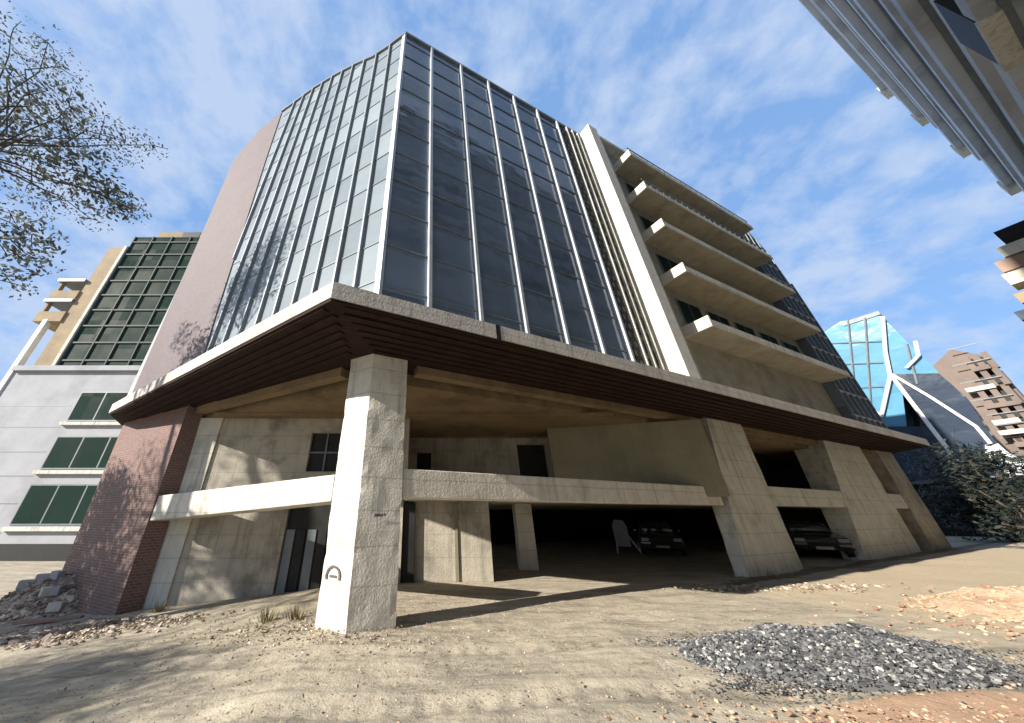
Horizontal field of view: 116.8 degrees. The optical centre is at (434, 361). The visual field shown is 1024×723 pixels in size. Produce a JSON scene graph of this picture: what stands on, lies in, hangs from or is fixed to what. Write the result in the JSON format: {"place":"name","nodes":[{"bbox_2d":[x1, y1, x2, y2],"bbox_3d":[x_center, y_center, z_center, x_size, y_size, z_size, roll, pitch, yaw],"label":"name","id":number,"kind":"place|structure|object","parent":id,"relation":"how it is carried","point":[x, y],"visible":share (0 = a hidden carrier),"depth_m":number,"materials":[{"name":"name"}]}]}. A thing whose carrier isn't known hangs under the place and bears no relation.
{"place":"outdoors","nodes":[
{"label":"outdoors","id":0,"kind":"place"},
{"bbox_2d":[0,536,1023,722],"bbox_3d":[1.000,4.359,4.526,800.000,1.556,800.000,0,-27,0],"label":"ground","id":1,"kind":"structure","parent":0,"point":[625,576],"depth_m":4.72,"materials":[{"name":"beige soil"}]},
{"bbox_2d":[0,573,78,621],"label":"rubble heap","id":2,"kind":"object","parent":1,"relation":"on","point":[26,602],"visible":0.52,"depth_m":9.10,"materials":[{"name":"stone"}]},
{"bbox_2d":[16,579,34,588],"bbox_3d":[-12.566,6.856,9.548,0.340,0.222,0.200,16,-31,-30],"label":"concrete block","id":3,"kind":"object","parent":2,"relation":"on","point":[21,584],"depth_m":9.46,"materials":[{"name":"grey concrete"}]},
{"bbox_2d":[34,573,50,580],"bbox_3d":[-12.187,6.749,9.669,0.340,0.222,0.200,16,-31,-29],"label":"concrete block","id":4,"kind":"object","parent":2,"relation":"on","point":[42,576],"depth_m":9.60,"materials":[{"name":"grey concrete"}]},
{"bbox_2d":[38,586,51,596],"bbox_3d":[-11.617,6.866,9.252,0.340,0.222,0.200,-17,-31,31],"label":"concrete block","id":5,"kind":"object","parent":2,"relation":"on","point":[44,592],"depth_m":9.17,"materials":[{"name":"paint"}]},
{"bbox_2d":[45,601,67,611],"bbox_3d":[-10.951,7.093,8.971,0.340,0.222,0.200,6,-27,-11],"label":"concrete block","id":6,"kind":"object","parent":2,"relation":"on","point":[56,606],"depth_m":8.90,"materials":[{"name":"paint"}]},
{"bbox_2d":[48,585,66,595],"bbox_3d":[-11.332,6.879,9.324,0.200,0.222,0.340,10,-28,-19],"label":"concrete block","id":7,"kind":"object","parent":2,"relation":"on","point":[56,590],"depth_m":9.21,"materials":[{"name":"grey concrete"}]},
{"bbox_2d":[49,570,66,579],"bbox_3d":[-11.806,6.682,9.703,0.340,0.222,0.200,-7,-27,13],"label":"concrete block","id":8,"kind":"object","parent":2,"relation":"on","point":[56,574],"depth_m":9.64,"materials":[{"name":"grey concrete"}]},
{"bbox_2d":[11,615,83,624],"bbox_3d":[-10.204,6.837,8.203,1.368,0.080,0.180,9,-28,-17],"label":"plank","id":9,"kind":"object","parent":1,"relation":"on","point":[40,620],"visible":0.83,"depth_m":8.14,"materials":[{"name":"wood"}]},
{"bbox_2d":[0,0,167,299],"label":"shade tree","id":10,"kind":"object","parent":1,"relation":"on","point":[55,159],"visible":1,"depth_m":11.10,"materials":[{"name":"green plant"}]},
{"bbox_2d":[0,232,201,560],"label":"apartment block","id":11,"kind":"structure","parent":1,"relation":"on","point":[60,427],"depth_m":25.73,"materials":[{"name":"concrete"}]},
{"bbox_2d":[9,484,97,524],"bbox_3d":[-26.011,10.033,21.795,6.200,2.626,0.080,0,-27,0],"label":"window","id":12,"kind":"structure","parent":11,"relation":"in","point":[42,504],"depth_m":21.75,"materials":[{"name":"glass"}]},
{"bbox_2d":[40,436,117,468],"bbox_3d":[-25.968,6.852,23.391,6.200,2.435,0.080,0,-27,0],"label":"window","id":13,"kind":"structure","parent":11,"relation":"in","point":[67,452],"depth_m":23.34,"materials":[{"name":"glass"}]},
{"bbox_2d":[66,392,127,420],"bbox_3d":[-25.971,3.606,25.020,6.200,2.471,0.080,0,-27,0],"label":"window","id":14,"kind":"structure","parent":11,"relation":"in","point":[90,406],"depth_m":24.97,"materials":[{"name":"glass"}]},
{"bbox_2d":[150,600,170,612],"bbox_3d":[-7.276,6.440,8.213,0.508,0.299,0.553,0,-27,0],"label":"weed","id":15,"kind":"object","parent":1,"relation":"on","point":[161,608],"visible":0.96,"depth_m":8.14,"materials":[{"name":"green plant"}]},
{"bbox_2d":[256,605,283,623],"bbox_3d":[-3.320,5.013,6.181,0.531,0.299,0.588,0,-27,0],"label":"weed","id":16,"kind":"object","parent":1,"relation":"on","point":[263,619],"visible":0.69,"depth_m":6.21,"materials":[{"name":"beige plant"}]},
{"bbox_2d":[284,604,310,621],"bbox_3d":[-2.714,4.918,6.112,0.574,0.296,0.522,0,-27,0],"label":"weed","id":17,"kind":"object","parent":1,"relation":"on","point":[295,614],"visible":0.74,"depth_m":6.08,"materials":[{"name":"beige plant"}]},
{"bbox_2d":[0,584,919,722],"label":"leaf litter","id":18,"kind":"object","parent":1,"relation":"on","point":[323,712],"visible":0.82,"depth_m":5.44,"materials":[{"name":"brown plant"}]},
{"bbox_2d":[0,578,1008,722],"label":"rubble","id":19,"kind":"object","parent":1,"relation":"on","point":[49,636],"visible":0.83,"depth_m":6.31,"materials":[{"name":"stone"}]},
{"bbox_2d":[62,31,951,633],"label":"office building","id":20,"kind":"structure","parent":1,"relation":"on","point":[434,315],"depth_m":11.15,"materials":[{"name":"concrete"}]},
{"bbox_2d":[274,505,330,593],"bbox_3d":[-3.760,5.717,9.444,1.720,2.850,0.170,0,-27,0],"label":"door","id":21,"kind":"structure","parent":20,"relation":"in","point":[304,550],"depth_m":9.37,"materials":[{"name":"glass"}]},
{"bbox_2d":[307,433,340,471],"bbox_3d":[-3.750,3.145,10.729,1.100,1.300,0.140,0,-27,0],"label":"window","id":22,"kind":"structure","parent":20,"relation":"in","point":[323,457],"depth_m":10.69,"materials":[{"name":"glass"}]},
{"bbox_2d":[400,505,415,582],"bbox_3d":[-0.810,5.681,9.484,0.380,2.350,0.150,0,-27,0],"label":"door","id":23,"kind":"structure","parent":20,"relation":"in","point":[408,531],"depth_m":9.45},
{"bbox_2d":[417,453,430,469],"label":"window","id":24,"kind":"structure","parent":20,"relation":"in","point":[423,459],"depth_m":13.21,"materials":[{"name":"black glass"}]},
{"bbox_2d":[517,445,547,476],"bbox_3d":[4.150,4.705,13.057,1.200,2.300,0.120,0,-27,0],"label":"window","id":25,"kind":"structure","parent":20,"relation":"in","point":[532,460],"depth_m":13.23,"materials":[{"name":"black glass"}]},
{"bbox_2d":[625,182,634,193],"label":"window","id":26,"kind":"structure","parent":20,"relation":"in","point":[630,188],"depth_m":19.47,"materials":[{"name":"glass"}]},
{"bbox_2d":[639,215,653,229],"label":"window","id":27,"kind":"structure","parent":20,"relation":"in","point":[646,223],"depth_m":18.14,"materials":[{"name":"glass"}]},
{"bbox_2d":[655,253,677,272],"bbox_3d":[12.879,-5.027,16.850,1.900,1.500,0.054,11,-29,-21],"label":"window","id":28,"kind":"structure","parent":20,"relation":"in","point":[666,264],"depth_m":16.78,"materials":[{"name":"glass"}]},
{"bbox_2d":[675,298,702,323],"bbox_3d":[12.879,-2.301,15.482,1.900,1.500,0.054,11,-29,-21],"label":"window","id":29,"kind":"structure","parent":20,"relation":"in","point":[690,313],"depth_m":15.43,"materials":[{"name":"glass"}]},
{"bbox_2d":[705,311,730,326],"bbox_3d":[15.215,-1.843,16.396,1.900,1.500,0.054,11,-29,-21],"label":"window","id":30,"kind":"structure","parent":20,"relation":"in","point":[713,316],"depth_m":16.57,"materials":[{"name":"glass"}]},
{"bbox_2d":[733,322,756,336],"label":"window","id":31,"kind":"structure","parent":20,"relation":"in","point":[738,326],"depth_m":17.48,"materials":[{"name":"glass"}]},
{"bbox_2d":[758,331,778,344],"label":"window","id":32,"kind":"structure","parent":20,"relation":"in","point":[763,336],"depth_m":18.36,"materials":[{"name":"glass"}]},
{"bbox_2d":[780,340,800,353],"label":"window","id":33,"kind":"structure","parent":20,"relation":"in","point":[789,346],"depth_m":19.26,"materials":[{"name":"glass"}]},
{"bbox_2d":[612,520,643,554],"bbox_3d":[9.844,8.980,15.893,1.186,1.559,0.245,-18,-32,32],"label":"leaning board","id":34,"kind":"object","parent":1,"relation":"on","point":[621,534],"visible":0.99,"depth_m":16.06,"materials":[{"name":"grey paint"}]},
{"bbox_2d":[633,521,686,555],"bbox_3d":[11.581,9.146,16.181,2.000,1.434,4.400,-13,-30,25],"label":"parked car","id":35,"kind":"object","parent":1,"relation":"on","point":[657,534],"visible":1,"depth_m":14.87,"materials":[{"name":"grey paint"}]},
{"bbox_2d":[397,592,1023,722],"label":"red rubble","id":36,"kind":"object","parent":1,"relation":"on","point":[879,710],"visible":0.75,"depth_m":3.09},
{"bbox_2d":[761,569,784,579],"bbox_3d":[10.138,6.366,9.287,0.531,0.295,0.522,19,-33,-33],"label":"weed","id":37,"kind":"object","parent":1,"relation":"on","point":[773,576],"visible":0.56,"depth_m":9.22,"materials":[{"name":"green plant"}]},
{"bbox_2d":[608,622,1023,708],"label":"gravel pile","id":38,"kind":"object","parent":1,"relation":"on","point":[849,655],"visible":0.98,"depth_m":3.79,"materials":[{"name":"gravel"}]},
{"bbox_2d":[783,520,855,557],"bbox_3d":[17.577,8.323,14.695,2.000,1.434,4.400,-17,-31,31],"label":"parked car","id":39,"kind":"object","parent":1,"relation":"on","point":[810,535],"visible":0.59,"depth_m":13.41,"materials":[{"name":"black paint"}]},
{"bbox_2d":[798,0,1023,195],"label":"tower block","id":40,"kind":"structure","parent":1,"relation":"on","point":[952,71],"depth_m":14.85,"materials":[{"name":"grey stone"}]},
{"bbox_2d":[825,311,1023,480],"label":"glass office","id":41,"kind":"structure","parent":1,"relation":"on","point":[906,387],"depth_m":32.56,"materials":[{"name":"blue glass"}]},
{"bbox_2d":[899,439,1023,539],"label":"tree","id":42,"kind":"object","parent":1,"relation":"on","point":[936,457],"visible":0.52,"depth_m":20.69,"materials":[{"name":"green plant"}]},
{"bbox_2d":[904,585,1023,623],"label":"earth mound","id":43,"kind":"object","parent":1,"relation":"on","point":[996,603],"visible":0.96,"depth_m":6.16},
{"bbox_2d":[911,475,1017,536],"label":"shed","id":44,"kind":"structure","parent":1,"relation":"on","point":[945,531],"depth_m":24.22,"materials":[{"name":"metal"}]},
{"bbox_2d":[908,449,1023,540],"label":"tree","id":45,"kind":"object","parent":1,"relation":"on","point":[967,516],"visible":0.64,"depth_m":20.11,"materials":[{"name":"green plant"}]},
{"bbox_2d":[933,342,1023,458],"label":"balcony block","id":46,"kind":"structure","parent":1,"relation":"on","point":[987,388],"depth_m":41.67,"materials":[{"name":"concrete"}]},
{"bbox_2d":[970,357,991,367],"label":"window","id":47,"kind":"structure","parent":46,"relation":"in","point":[985,361],"depth_m":42.99,"materials":[{"name":"grey glass"}]},
{"bbox_2d":[977,370,1011,384],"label":"window","id":48,"kind":"structure","parent":46,"relation":"in","point":[992,374],"depth_m":42.01,"materials":[{"name":"grey glass"}]},
{"bbox_2d":[986,389,1023,402],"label":"window","id":49,"kind":"structure","parent":46,"relation":"in","point":[1003,392],"depth_m":41.22,"materials":[{"name":"grey glass"}]},
{"bbox_2d":[997,409,1023,421],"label":"window","id":50,"kind":"structure","parent":46,"relation":"in","point":[1017,414],"depth_m":40.35,"materials":[{"name":"grey glass"}]},
{"bbox_2d":[951,475,1023,541],"bbox_3d":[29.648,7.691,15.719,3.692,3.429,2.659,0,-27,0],"label":"bush","id":51,"kind":"object","parent":1,"relation":"on","point":[1016,513],"visible":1,"depth_m":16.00,"materials":[{"name":"green plant"}]},
{"bbox_2d":[970,471,1023,531],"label":"tree","id":52,"kind":"object","parent":1,"relation":"on","point":[1012,479],"visible":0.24,"depth_m":18.13,"materials":[{"name":"green plant"}]},
{"bbox_2d":[993,220,1023,321],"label":"building","id":53,"kind":"structure","parent":1,"relation":"on","point":[1011,265],"depth_m":14.70,"materials":[{"name":"brown concrete"}]},
{"bbox_2d":[1003,450,1023,474],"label":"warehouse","id":54,"kind":"structure","parent":1,"relation":"on","point":[1014,455],"depth_m":27.23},
{"bbox_2d":[0,0,1023,394],"label":"sky","id":55,"kind":"structure","parent":0,"point":[863,207],"materials":[{"name":"blue"}]}
]}

